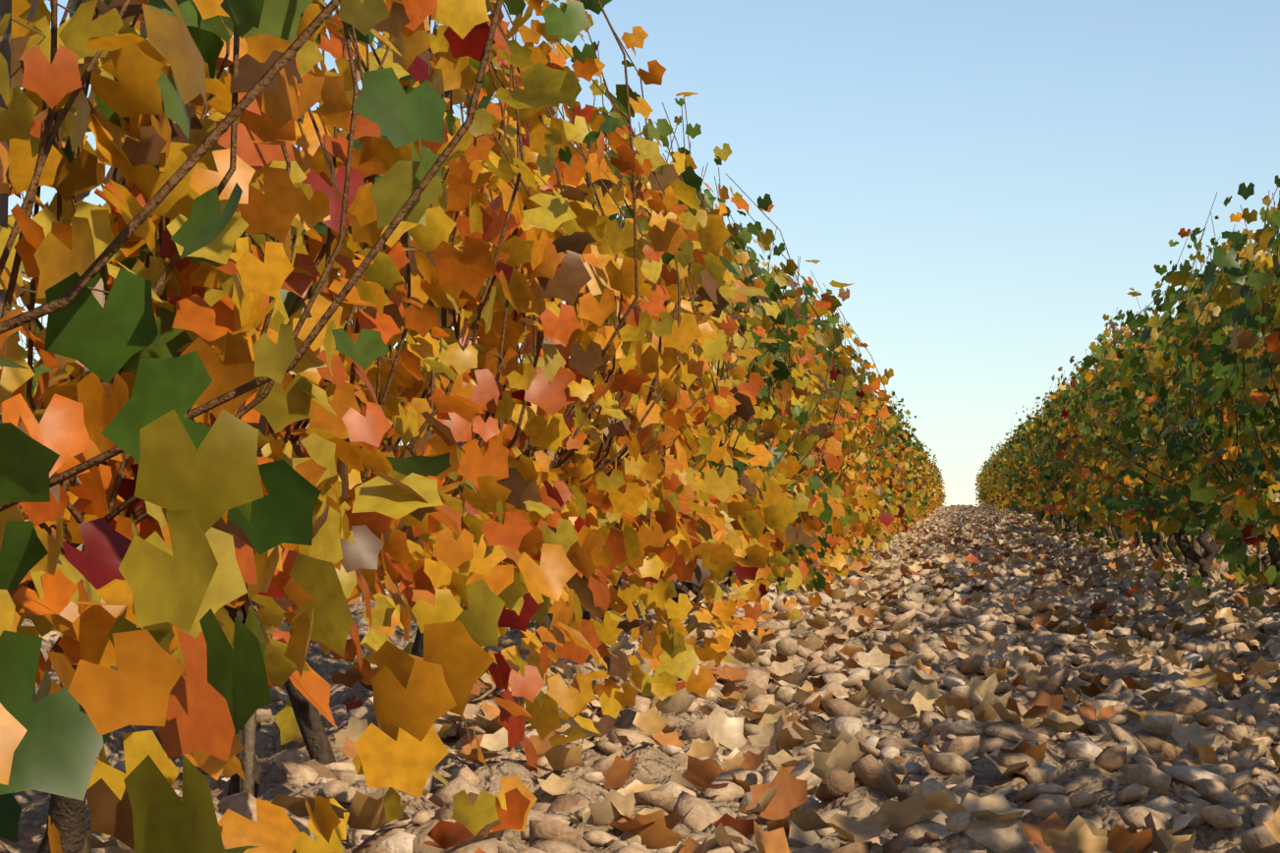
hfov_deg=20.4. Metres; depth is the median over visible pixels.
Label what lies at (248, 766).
trellis posts and stakes
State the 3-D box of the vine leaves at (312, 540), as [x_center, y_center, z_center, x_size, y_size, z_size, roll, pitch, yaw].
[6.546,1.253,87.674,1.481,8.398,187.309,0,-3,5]
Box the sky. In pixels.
[7,0,1279,506]
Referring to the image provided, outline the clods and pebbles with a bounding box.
[26,503,1279,852]
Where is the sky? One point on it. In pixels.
(991, 181)
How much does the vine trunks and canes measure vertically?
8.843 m
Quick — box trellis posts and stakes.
[0,0,1261,795]
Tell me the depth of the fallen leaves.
9.26 m
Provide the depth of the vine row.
19.54 m
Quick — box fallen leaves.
[49,503,1279,852]
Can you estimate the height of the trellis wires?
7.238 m
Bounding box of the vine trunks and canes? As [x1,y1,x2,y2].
[0,0,1279,852]
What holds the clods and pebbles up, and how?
on the ground
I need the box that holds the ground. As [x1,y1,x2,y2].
[0,508,1279,852]
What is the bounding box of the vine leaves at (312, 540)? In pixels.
[0,0,946,852]
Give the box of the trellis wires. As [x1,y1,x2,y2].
[11,0,1278,445]

